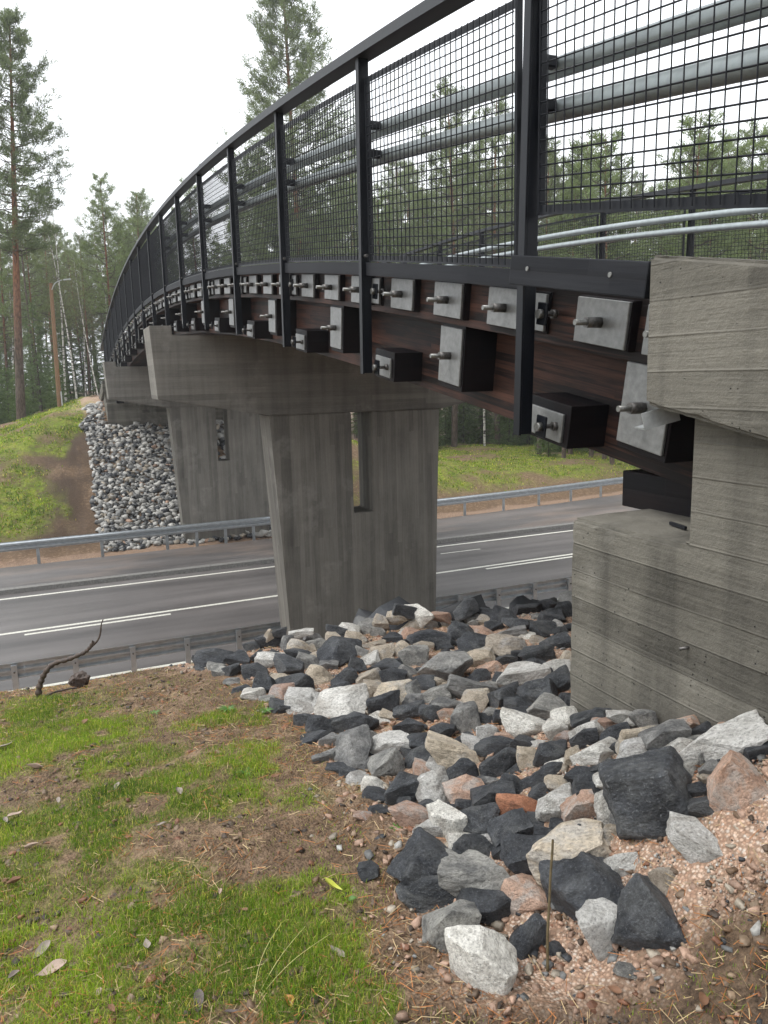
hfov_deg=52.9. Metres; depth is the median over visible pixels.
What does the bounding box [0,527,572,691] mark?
road
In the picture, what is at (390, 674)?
rock
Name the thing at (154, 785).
grass
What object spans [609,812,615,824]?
rock
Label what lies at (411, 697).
rock
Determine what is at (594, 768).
rock
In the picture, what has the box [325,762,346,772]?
rock
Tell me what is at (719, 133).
pine tree
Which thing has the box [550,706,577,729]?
rock
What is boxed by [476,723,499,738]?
rock
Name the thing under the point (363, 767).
rock
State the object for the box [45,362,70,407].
spruce tree
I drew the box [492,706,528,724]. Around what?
rock
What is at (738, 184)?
pine tree
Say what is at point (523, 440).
spruce tree
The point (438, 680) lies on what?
rock
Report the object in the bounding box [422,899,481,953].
rock
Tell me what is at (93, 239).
pine tree
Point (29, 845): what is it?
fallen leaf
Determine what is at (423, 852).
rock
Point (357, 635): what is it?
rock
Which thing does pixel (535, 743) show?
rock
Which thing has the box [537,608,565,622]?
rock
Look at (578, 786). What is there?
rock
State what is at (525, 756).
rock
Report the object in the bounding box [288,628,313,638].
rock
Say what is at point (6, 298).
pine tree
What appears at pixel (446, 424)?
spruce tree
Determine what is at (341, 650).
rock
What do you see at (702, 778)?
rock
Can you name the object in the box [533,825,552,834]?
rock
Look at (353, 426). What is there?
spruce tree
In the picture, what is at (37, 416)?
grass
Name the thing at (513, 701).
rock
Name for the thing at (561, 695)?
rock
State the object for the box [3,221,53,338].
pine tree
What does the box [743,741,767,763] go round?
rock
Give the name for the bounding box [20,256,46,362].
pine tree
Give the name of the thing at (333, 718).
rock
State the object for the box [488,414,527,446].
spruce tree
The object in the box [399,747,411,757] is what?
rock
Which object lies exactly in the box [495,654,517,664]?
rock
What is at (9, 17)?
pine tree
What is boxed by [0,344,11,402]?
spruce tree
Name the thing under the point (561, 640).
rock
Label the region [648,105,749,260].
pine tree
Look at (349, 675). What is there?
rock
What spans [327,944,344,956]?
fallen leaf
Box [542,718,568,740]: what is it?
rock
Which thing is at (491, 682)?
rock
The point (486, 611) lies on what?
rock
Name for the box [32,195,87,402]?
birch tree
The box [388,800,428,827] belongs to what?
rock
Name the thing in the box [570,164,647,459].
pine tree
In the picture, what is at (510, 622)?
rock
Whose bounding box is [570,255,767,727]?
bridge abutment
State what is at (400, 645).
rock
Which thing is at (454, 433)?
pine tree
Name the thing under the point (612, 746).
rock
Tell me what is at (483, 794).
rock
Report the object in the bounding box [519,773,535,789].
rock
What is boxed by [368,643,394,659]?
rock
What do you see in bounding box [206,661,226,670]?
rock
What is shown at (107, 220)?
pine tree
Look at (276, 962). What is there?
grass stalk
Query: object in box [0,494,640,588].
road
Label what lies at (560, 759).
rock
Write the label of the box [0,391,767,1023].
ground
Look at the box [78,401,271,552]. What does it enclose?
riprap stones
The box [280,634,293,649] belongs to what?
rock
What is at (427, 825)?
rock
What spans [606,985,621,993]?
fallen leaf
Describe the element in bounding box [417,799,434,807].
rock
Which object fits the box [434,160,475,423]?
pine tree
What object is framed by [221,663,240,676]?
rock
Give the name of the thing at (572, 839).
rock
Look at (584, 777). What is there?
rock
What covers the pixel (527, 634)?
rock
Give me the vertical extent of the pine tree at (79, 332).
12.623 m
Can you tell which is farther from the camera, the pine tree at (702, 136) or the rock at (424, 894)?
the pine tree at (702, 136)
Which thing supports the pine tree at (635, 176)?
on the ground at (68, 487)
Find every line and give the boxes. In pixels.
[0,530,572,599]
[0,553,572,634]
[9,599,557,691]
[24,613,170,635]
[485,556,571,568]
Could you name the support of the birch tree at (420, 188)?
on the ground at (68, 487)
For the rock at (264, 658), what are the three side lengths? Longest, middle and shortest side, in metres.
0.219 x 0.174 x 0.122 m
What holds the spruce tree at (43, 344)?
on the ground at (68, 487)
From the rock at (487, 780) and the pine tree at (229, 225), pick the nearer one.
the rock at (487, 780)
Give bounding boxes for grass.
[0,399,637,541]
[0,669,767,1023]
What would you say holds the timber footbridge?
on the concrete pier at (212, 487)
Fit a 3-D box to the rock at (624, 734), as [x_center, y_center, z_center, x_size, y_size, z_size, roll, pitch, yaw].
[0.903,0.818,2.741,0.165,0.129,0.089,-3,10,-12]
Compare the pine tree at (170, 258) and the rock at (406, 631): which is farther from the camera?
the pine tree at (170, 258)
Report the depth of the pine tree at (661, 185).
53.29 m
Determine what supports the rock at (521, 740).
on the ground at (68, 487)
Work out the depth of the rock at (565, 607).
5.75 m
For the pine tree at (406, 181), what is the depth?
78.04 m
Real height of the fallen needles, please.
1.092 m
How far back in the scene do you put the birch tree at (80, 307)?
42.96 m
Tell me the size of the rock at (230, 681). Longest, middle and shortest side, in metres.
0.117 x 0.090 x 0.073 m
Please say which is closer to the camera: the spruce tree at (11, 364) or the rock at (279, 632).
the rock at (279, 632)
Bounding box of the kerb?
[0,522,573,594]
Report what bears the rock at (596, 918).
on the ground at (68, 487)
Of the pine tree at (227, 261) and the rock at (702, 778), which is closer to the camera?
the rock at (702, 778)
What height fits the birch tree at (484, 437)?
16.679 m
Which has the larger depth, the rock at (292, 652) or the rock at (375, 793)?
the rock at (292, 652)
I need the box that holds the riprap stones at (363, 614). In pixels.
[353,590,571,630]
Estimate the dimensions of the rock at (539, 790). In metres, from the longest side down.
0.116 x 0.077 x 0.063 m
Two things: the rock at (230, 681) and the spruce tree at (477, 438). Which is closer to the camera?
the rock at (230, 681)
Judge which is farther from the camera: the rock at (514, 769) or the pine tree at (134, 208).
the pine tree at (134, 208)
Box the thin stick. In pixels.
[546,839,552,971]
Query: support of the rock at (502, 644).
on the ground at (68, 487)
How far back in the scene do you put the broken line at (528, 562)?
23.79 m
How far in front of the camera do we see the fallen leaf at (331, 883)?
2.56 m
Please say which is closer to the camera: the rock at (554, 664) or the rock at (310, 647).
the rock at (554, 664)
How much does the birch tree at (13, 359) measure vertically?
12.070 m
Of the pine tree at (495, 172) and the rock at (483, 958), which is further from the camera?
the pine tree at (495, 172)
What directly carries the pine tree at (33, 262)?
on the ground at (68, 487)
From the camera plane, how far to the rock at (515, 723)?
3.40 m
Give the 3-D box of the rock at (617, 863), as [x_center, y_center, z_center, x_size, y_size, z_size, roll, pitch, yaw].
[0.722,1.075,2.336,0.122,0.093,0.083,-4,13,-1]
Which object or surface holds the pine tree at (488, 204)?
on the ground at (68, 487)
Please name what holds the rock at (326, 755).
on the ground at (68, 487)
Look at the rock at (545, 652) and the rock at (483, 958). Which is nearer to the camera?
the rock at (483, 958)
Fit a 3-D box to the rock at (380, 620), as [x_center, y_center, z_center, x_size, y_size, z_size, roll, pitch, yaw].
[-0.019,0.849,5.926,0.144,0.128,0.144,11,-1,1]
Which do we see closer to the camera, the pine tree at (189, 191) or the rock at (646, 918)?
the rock at (646, 918)
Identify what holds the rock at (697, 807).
on the ground at (68, 487)
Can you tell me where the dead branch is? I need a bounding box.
[36,620,103,697]
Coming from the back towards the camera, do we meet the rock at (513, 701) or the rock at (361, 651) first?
the rock at (361, 651)
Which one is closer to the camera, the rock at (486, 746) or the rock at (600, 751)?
the rock at (600, 751)
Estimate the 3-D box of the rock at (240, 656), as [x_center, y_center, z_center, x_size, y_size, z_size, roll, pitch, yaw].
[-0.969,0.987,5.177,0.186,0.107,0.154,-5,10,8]
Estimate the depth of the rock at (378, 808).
3.00 m
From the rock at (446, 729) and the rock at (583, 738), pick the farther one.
the rock at (446, 729)
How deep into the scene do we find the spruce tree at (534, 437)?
49.61 m
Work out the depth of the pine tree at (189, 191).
67.80 m
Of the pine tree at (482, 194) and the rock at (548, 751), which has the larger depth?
the pine tree at (482, 194)
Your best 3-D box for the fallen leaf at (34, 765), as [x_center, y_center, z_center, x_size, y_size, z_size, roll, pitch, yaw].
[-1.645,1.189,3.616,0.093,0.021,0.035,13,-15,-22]
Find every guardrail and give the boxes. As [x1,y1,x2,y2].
[0,477,622,563]
[0,576,571,690]
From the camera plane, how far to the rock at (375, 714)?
3.95 m
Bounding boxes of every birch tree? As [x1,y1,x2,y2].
[0,250,41,339]
[0,263,36,413]
[22,238,49,367]
[30,217,96,398]
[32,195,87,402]
[44,281,79,376]
[57,256,105,395]
[61,260,99,396]
[87,235,115,332]
[90,312,117,352]
[379,133,416,262]
[402,152,439,251]
[455,200,496,445]
[649,140,703,259]
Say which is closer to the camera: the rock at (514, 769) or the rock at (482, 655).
the rock at (514, 769)
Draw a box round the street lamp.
[48,279,70,406]
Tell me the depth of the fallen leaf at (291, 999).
2.06 m
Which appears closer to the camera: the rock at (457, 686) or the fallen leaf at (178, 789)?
the fallen leaf at (178, 789)
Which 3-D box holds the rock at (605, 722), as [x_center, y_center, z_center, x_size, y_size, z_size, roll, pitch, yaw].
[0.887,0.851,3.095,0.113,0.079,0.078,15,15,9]
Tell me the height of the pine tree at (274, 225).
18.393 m
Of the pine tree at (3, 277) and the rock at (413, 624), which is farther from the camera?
the pine tree at (3, 277)
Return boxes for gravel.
[160,612,767,1023]
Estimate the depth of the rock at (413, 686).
4.25 m
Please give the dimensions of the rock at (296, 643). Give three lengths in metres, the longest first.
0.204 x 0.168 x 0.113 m
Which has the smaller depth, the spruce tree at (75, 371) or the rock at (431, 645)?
the rock at (431, 645)
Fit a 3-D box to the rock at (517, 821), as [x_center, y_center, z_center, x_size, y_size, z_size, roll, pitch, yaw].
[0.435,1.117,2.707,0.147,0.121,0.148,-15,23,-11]
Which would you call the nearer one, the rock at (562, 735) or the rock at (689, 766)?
the rock at (689, 766)
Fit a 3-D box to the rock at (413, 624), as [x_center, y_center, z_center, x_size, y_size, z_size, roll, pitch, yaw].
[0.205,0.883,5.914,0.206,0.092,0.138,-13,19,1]
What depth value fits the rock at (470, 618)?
5.98 m
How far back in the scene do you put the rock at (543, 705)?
3.57 m
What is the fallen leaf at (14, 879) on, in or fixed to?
on the grass at (154, 785)
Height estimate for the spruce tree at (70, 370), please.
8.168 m
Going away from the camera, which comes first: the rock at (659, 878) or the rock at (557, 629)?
the rock at (659, 878)
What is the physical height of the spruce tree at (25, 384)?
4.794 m
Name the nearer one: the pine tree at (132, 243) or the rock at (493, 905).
the rock at (493, 905)
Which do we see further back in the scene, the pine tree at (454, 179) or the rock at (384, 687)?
the pine tree at (454, 179)
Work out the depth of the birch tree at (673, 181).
49.02 m
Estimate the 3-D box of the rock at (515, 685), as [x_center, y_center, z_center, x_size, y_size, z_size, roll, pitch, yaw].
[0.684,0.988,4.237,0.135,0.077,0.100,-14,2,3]
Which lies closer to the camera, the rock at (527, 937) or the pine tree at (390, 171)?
the rock at (527, 937)
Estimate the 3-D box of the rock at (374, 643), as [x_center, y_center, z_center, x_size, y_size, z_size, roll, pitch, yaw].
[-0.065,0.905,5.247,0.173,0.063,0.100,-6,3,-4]
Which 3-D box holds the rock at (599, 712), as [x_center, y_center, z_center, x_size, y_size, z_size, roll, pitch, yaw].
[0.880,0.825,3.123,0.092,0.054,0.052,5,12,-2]
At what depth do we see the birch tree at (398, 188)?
69.59 m
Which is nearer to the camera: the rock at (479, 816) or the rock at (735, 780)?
the rock at (735, 780)
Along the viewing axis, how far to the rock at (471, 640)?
5.12 m
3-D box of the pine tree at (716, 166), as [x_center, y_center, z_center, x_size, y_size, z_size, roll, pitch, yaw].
[16.869,-10.098,40.176,6.626,17.726,5.720,-4,10,-14]
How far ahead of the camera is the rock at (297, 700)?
4.17 m
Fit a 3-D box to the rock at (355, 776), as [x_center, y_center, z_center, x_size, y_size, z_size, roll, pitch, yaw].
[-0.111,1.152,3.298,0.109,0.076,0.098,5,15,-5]
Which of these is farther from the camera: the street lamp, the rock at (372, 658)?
the street lamp
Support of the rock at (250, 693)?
on the ground at (68, 487)
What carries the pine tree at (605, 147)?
on the ground at (68, 487)
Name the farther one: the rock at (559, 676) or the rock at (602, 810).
the rock at (559, 676)
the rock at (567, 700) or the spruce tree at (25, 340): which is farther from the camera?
the spruce tree at (25, 340)
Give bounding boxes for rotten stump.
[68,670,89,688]
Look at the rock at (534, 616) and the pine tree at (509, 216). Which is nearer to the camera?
the rock at (534, 616)
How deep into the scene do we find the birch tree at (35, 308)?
66.00 m
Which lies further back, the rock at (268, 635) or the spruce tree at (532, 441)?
the spruce tree at (532, 441)
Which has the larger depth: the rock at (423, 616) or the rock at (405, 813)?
the rock at (423, 616)
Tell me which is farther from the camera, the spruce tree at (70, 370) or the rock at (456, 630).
the spruce tree at (70, 370)
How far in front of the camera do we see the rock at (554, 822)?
2.61 m
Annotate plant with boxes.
[218,705,233,711]
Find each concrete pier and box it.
[102,362,268,542]
[143,326,464,640]
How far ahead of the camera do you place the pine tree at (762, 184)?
39.09 m
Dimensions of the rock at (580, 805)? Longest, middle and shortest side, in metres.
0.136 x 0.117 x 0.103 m
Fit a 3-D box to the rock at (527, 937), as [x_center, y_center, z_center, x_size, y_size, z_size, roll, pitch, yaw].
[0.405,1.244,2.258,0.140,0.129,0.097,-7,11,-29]
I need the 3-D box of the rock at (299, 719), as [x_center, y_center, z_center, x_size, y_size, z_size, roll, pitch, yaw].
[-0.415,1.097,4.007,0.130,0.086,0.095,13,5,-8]
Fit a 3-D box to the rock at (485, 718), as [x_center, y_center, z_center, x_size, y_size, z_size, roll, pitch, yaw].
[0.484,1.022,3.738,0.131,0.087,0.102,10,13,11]
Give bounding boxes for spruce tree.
[0,293,15,414]
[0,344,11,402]
[0,360,10,420]
[0,367,14,422]
[0,385,7,423]
[2,381,15,420]
[4,348,25,406]
[4,364,40,422]
[5,376,31,422]
[14,310,54,412]
[23,299,56,410]
[23,345,36,412]
[26,319,63,408]
[38,371,56,409]
[42,308,72,400]
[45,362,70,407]
[49,311,88,399]
[51,334,77,404]
[69,296,99,393]
[71,349,82,395]
[73,302,103,393]
[88,339,103,394]
[93,300,105,389]
[349,217,357,436]
[438,407,458,445]
[438,408,449,448]
[439,405,473,441]
[440,406,465,443]
[446,402,482,443]
[463,406,494,443]
[470,229,505,438]
[485,415,492,441]
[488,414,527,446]
[488,415,507,442]
[513,434,542,444]
[516,434,536,444]
[527,435,559,451]
[533,439,561,456]
[555,445,583,452]
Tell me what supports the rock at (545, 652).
on the ground at (68, 487)
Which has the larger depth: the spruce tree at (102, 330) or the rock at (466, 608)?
the spruce tree at (102, 330)
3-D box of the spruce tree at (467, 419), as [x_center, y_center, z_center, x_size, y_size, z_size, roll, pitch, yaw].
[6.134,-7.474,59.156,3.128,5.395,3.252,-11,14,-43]
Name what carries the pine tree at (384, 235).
on the ground at (68, 487)
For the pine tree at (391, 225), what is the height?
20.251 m
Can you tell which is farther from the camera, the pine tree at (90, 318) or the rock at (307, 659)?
the pine tree at (90, 318)
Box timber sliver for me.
[669,521,686,529]
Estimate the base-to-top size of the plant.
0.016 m
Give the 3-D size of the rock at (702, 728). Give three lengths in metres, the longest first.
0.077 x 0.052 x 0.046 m
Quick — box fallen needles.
[0,625,767,1023]
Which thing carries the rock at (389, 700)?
on the ground at (68, 487)
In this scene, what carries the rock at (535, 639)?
on the ground at (68, 487)
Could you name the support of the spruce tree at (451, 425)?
on the ground at (68, 487)
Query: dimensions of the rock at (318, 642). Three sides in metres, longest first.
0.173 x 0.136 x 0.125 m
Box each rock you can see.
[193,648,233,670]
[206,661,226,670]
[211,664,225,676]
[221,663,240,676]
[223,649,250,664]
[223,677,239,685]
[230,684,249,693]
[240,687,266,699]
[241,662,268,679]
[242,641,261,651]
[250,649,262,661]
[252,671,275,692]
[254,634,281,648]
[254,651,284,667]
[258,694,275,701]
[264,629,273,642]
[268,682,294,698]
[269,697,290,713]
[270,673,286,678]
[272,626,286,637]
[273,652,304,674]
[275,673,314,689]
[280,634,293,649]
[283,648,311,657]
[284,686,318,714]
[286,638,308,649]
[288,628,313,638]
[293,713,313,725]
[296,651,318,669]
[299,730,328,745]
[303,633,322,641]
[305,664,333,684]
[305,694,313,699]
[305,715,333,732]
[306,638,325,649]
[306,643,315,651]
[311,747,335,763]
[313,683,368,717]
[316,636,361,666]
[318,732,337,745]
[319,660,338,669]
[325,624,347,636]
[325,631,340,639]
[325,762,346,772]
[328,680,349,688]
[330,667,357,685]
[330,715,344,720]
[331,711,379,733]
[334,724,372,768]
[338,766,357,777]
[339,622,360,632]
[344,630,368,643]
[345,770,368,784]
[348,655,366,673]
[353,811,371,820]
[355,645,368,656]
[355,668,381,683]
[357,618,373,634]
[357,860,379,882]
[359,757,369,770]
[360,775,384,790]
[361,649,380,665]
[362,639,385,647]
[362,786,385,802]
[363,679,381,693]
[366,689,399,713]
[367,658,400,669]
[367,685,373,697]
[367,747,405,777]
[367,804,388,814]
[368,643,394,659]
[369,626,386,636]
[369,711,389,724]
[370,730,410,754]
[372,613,389,629]
[373,679,411,704]
[378,708,394,720]
[379,668,407,682]
[382,632,402,642]
[384,771,418,804]
[386,610,406,624]
[386,827,448,883]
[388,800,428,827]
[392,603,416,618]
[392,700,424,720]
[392,718,427,733]
[393,640,408,656]
[394,796,415,804]
[395,875,455,912]
[398,620,423,630]
[398,645,428,665]
[398,664,416,675]
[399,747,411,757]
[401,627,419,637]
[402,693,423,703]
[404,744,431,768]
[405,604,433,627]
[405,679,420,693]
[406,629,451,650]
[407,732,426,748]
[409,674,436,689]
[412,757,430,775]
[412,819,442,836]
[413,641,434,651]
[415,651,472,679]
[415,766,448,802]
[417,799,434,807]
[418,704,439,722]
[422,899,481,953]
[423,683,451,703]
[425,621,438,628]
[425,730,479,768]
[426,756,443,769]
[426,799,467,836]
[429,722,455,736]
[431,611,451,624]
[431,696,462,709]
[434,677,446,685]
[437,708,453,719]
[437,848,509,896]
[438,644,454,649]
[440,621,451,626]
[442,774,484,803]
[444,832,467,848]
[445,925,517,995]
[446,674,497,698]
[446,757,478,779]
[447,621,473,640]
[450,701,480,733]
[451,639,456,646]
[452,833,491,856]
[453,598,479,620]
[454,648,472,651]
[455,731,473,742]
[455,798,470,809]
[456,631,486,649]
[456,887,510,925]
[459,802,499,833]
[460,688,489,711]
[461,733,480,749]
[464,614,476,623]
[467,620,479,625]
[467,646,495,666]
[467,668,490,681]
[468,833,491,843]
[469,625,493,634]
[470,780,515,806]
[474,735,512,757]
[476,614,489,624]
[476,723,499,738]
[477,607,492,616]
[477,661,502,672]
[477,775,498,784]
[479,712,492,724]
[479,747,516,777]
[482,680,498,687]
[483,707,498,715]
[484,620,504,630]
[485,633,526,655]
[487,686,514,707]
[487,808,533,847]
[490,605,517,621]
[490,844,500,859]
[492,671,502,681]
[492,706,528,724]
[494,732,514,738]
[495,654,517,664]
[495,793,536,815]
[496,661,550,686]
[497,625,526,636]
[497,681,518,692]
[500,707,544,736]
[500,773,522,793]
[500,832,545,875]
[501,618,533,628]
[501,873,547,914]
[503,696,531,707]
[505,763,521,774]
[507,734,535,748]
[509,913,546,959]
[511,650,521,661]
[512,603,541,614]
[516,677,557,703]
[516,746,535,771]
[518,631,535,638]
[518,645,555,660]
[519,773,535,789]
[523,657,545,663]
[526,692,566,718]
[526,811,543,825]
[526,818,611,889]
[527,761,562,787]
[528,782,550,800]
[529,620,556,637]
[529,635,544,643]
[530,740,547,747]
[531,614,538,619]
[533,739,567,766]
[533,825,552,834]
[535,782,572,821]
[537,599,556,610]
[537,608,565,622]
[539,631,570,648]
[539,851,624,920]
[542,659,570,670]
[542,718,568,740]
[544,664,570,692]
[544,774,567,790]
[545,757,563,763]
[549,817,563,828]
[549,940,566,956]
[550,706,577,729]
[551,626,568,634]
[552,731,568,741]
[553,619,563,625]
[554,601,571,617]
[558,692,570,700]
[559,650,570,659]
[560,789,595,821]
[563,745,579,765]
[564,623,571,630]
[564,694,570,705]
[564,766,591,783]
[568,718,604,740]
[569,709,592,727]
[569,727,599,749]
[569,736,616,765]
[571,772,595,786]
[572,781,600,795]
[575,897,616,960]
[590,707,610,718]
[590,717,617,728]
[590,759,610,771]
[592,772,602,789]
[594,790,609,826]
[598,745,693,839]
[599,721,630,740]
[602,823,616,841]
[604,852,639,876]
[606,710,631,722]
[609,741,616,753]
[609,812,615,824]
[611,873,686,950]
[613,961,639,978]
[615,725,656,754]
[616,736,647,758]
[623,717,637,728]
[629,709,658,726]
[638,719,691,749]
[648,867,675,895]
[664,737,693,751]
[666,811,722,863]
[677,714,699,727]
[678,709,767,764]
[683,758,699,776]
[687,735,700,739]
[687,781,706,796]
[687,796,714,817]
[691,721,711,734]
[696,774,709,783]
[697,759,718,773]
[698,751,705,763]
[706,750,767,811]
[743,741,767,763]
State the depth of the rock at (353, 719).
3.82 m
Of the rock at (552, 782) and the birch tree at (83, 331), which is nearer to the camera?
the rock at (552, 782)
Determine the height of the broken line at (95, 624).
0.001 m
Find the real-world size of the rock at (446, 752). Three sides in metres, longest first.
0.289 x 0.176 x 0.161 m
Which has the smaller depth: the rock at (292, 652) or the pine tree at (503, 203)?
the rock at (292, 652)
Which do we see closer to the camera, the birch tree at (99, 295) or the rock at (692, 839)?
the rock at (692, 839)
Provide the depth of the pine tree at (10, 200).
44.11 m
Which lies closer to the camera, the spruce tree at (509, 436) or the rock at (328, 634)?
the rock at (328, 634)
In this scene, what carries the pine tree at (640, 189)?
on the ground at (68, 487)
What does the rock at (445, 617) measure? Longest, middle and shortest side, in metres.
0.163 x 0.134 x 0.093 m
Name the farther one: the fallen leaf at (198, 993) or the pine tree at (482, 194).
the pine tree at (482, 194)
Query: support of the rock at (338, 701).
on the ground at (68, 487)
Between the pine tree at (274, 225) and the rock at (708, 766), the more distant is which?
the pine tree at (274, 225)
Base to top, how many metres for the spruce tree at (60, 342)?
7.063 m
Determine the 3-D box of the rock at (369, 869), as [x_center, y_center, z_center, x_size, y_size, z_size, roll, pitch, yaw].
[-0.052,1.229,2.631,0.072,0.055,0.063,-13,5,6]
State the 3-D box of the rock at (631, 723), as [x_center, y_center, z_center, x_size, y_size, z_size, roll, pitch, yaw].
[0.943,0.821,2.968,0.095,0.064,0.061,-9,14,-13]
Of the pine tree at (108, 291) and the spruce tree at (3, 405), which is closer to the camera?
the spruce tree at (3, 405)
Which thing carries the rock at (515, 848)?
on the ground at (68, 487)
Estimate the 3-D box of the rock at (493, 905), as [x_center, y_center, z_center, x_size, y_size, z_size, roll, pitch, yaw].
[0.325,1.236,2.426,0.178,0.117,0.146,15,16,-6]
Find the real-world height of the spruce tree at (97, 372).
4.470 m
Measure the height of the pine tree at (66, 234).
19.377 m
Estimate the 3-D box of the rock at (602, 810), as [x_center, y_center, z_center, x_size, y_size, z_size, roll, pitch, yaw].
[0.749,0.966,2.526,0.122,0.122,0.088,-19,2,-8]
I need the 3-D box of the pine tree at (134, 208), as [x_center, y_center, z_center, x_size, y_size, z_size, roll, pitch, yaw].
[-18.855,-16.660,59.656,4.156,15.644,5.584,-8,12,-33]
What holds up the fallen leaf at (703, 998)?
on the ground at (68, 487)
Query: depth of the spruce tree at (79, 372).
67.35 m
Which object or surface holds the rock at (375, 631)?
on the ground at (68, 487)
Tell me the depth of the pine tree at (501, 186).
74.11 m
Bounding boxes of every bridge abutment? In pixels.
[99,380,223,426]
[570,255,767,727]
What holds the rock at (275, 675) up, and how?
on the ground at (68, 487)
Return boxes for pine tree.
[0,3,75,419]
[0,142,48,410]
[0,210,40,419]
[0,231,56,411]
[0,271,30,344]
[0,283,11,351]
[2,219,61,386]
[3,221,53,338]
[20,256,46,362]
[24,292,60,387]
[25,222,73,396]
[37,271,58,360]
[38,219,75,398]
[45,222,95,396]
[45,239,88,392]
[50,261,79,377]
[54,248,98,395]
[58,172,137,355]
[62,231,104,395]
[66,247,105,393]
[69,247,107,394]
[69,286,100,392]
[74,231,117,360]
[89,218,135,297]
[92,204,118,289]
[96,267,131,347]
[107,232,146,331]
[111,191,159,311]
[117,186,173,267]
[123,216,160,319]
[153,226,185,280]
[160,177,229,279]
[165,206,197,274]
[196,0,387,266]
[206,174,272,259]
[209,241,225,270]
[215,213,256,264]
[220,147,306,265]
[222,255,242,266]
[241,163,320,265]
[290,189,336,261]
[301,184,338,255]
[310,184,354,261]
[318,173,398,261]
[327,148,396,437]
[346,193,407,262]
[373,158,434,252]
[373,185,413,262]
[374,167,432,255]
[389,159,434,262]
[399,193,456,264]
[400,198,434,252]
[401,121,508,407]
[404,186,458,410]
[407,72,509,446]
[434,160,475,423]
[438,95,545,443]
[439,156,501,413]
[458,182,509,438]
[461,132,559,417]
[489,157,557,435]
[497,133,588,454]
[497,135,513,233]
[499,156,564,257]
[538,149,582,444]
[538,179,619,457]
[542,140,611,454]
[544,131,627,456]
[560,122,650,464]
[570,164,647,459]
[579,186,640,259]
[617,170,663,254]
[617,184,652,260]
[618,183,705,260]
[638,176,685,260]
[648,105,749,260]
[657,158,699,254]
[663,168,738,257]
[667,137,759,258]
[677,145,720,253]
[696,117,767,258]
[697,127,764,258]
[698,153,753,257]
[730,121,767,259]
[732,184,767,259]
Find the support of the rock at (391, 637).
on the ground at (68, 487)
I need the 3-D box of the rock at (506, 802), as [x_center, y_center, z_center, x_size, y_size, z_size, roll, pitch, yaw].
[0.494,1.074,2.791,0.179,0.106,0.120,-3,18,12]
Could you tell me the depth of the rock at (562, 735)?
3.15 m
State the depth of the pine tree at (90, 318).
71.57 m
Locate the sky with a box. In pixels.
[0,0,767,393]
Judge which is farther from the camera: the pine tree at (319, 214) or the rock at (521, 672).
the pine tree at (319, 214)
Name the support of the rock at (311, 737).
on the ground at (68, 487)
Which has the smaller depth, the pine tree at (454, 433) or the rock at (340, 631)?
the rock at (340, 631)
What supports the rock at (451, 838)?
on the ground at (68, 487)
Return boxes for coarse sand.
[417,730,767,995]
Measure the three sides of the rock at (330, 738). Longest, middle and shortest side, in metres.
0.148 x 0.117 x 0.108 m
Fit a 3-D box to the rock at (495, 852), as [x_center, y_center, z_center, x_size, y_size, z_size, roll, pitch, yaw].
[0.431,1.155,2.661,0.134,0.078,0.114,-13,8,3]
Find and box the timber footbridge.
[100,0,767,488]
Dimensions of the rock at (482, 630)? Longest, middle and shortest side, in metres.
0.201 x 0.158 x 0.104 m
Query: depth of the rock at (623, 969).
2.05 m
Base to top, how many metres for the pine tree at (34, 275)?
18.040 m
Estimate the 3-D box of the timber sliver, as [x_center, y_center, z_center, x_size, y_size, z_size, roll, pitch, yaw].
[1.137,0.052,2.986,0.012,0.014,0.110,-3,10,-11]
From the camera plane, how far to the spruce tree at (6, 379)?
44.52 m
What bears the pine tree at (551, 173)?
on the ground at (68, 487)
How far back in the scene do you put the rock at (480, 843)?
2.64 m
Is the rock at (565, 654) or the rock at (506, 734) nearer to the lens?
the rock at (506, 734)
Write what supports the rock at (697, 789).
on the ground at (68, 487)
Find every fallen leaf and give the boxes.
[5,876,20,883]
[7,809,23,816]
[7,970,18,980]
[24,842,40,847]
[26,763,42,767]
[31,940,49,960]
[107,1004,114,1011]
[143,939,150,947]
[176,787,182,793]
[193,989,203,1014]
[225,1009,238,1012]
[284,993,293,1005]
[324,877,343,893]
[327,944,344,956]
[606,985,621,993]
[699,992,708,1006]
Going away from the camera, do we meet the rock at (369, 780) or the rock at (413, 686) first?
the rock at (369, 780)
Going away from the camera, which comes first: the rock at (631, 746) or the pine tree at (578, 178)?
the rock at (631, 746)
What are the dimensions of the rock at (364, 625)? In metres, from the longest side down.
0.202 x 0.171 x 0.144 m
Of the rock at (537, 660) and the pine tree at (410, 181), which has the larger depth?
the pine tree at (410, 181)
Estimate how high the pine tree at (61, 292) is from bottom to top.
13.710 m
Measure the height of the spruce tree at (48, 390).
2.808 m
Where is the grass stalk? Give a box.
[252,924,329,1000]
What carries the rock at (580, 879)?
on the ground at (68, 487)
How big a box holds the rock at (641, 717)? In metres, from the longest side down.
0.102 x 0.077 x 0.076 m
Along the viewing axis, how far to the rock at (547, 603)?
6.52 m
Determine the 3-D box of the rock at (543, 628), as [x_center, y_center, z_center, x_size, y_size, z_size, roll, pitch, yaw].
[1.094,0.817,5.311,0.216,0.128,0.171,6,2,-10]
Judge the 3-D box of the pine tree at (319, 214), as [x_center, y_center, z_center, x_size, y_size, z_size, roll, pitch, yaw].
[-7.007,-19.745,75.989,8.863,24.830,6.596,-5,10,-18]
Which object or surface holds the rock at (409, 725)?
on the ground at (68, 487)
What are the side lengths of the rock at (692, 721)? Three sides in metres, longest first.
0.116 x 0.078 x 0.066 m

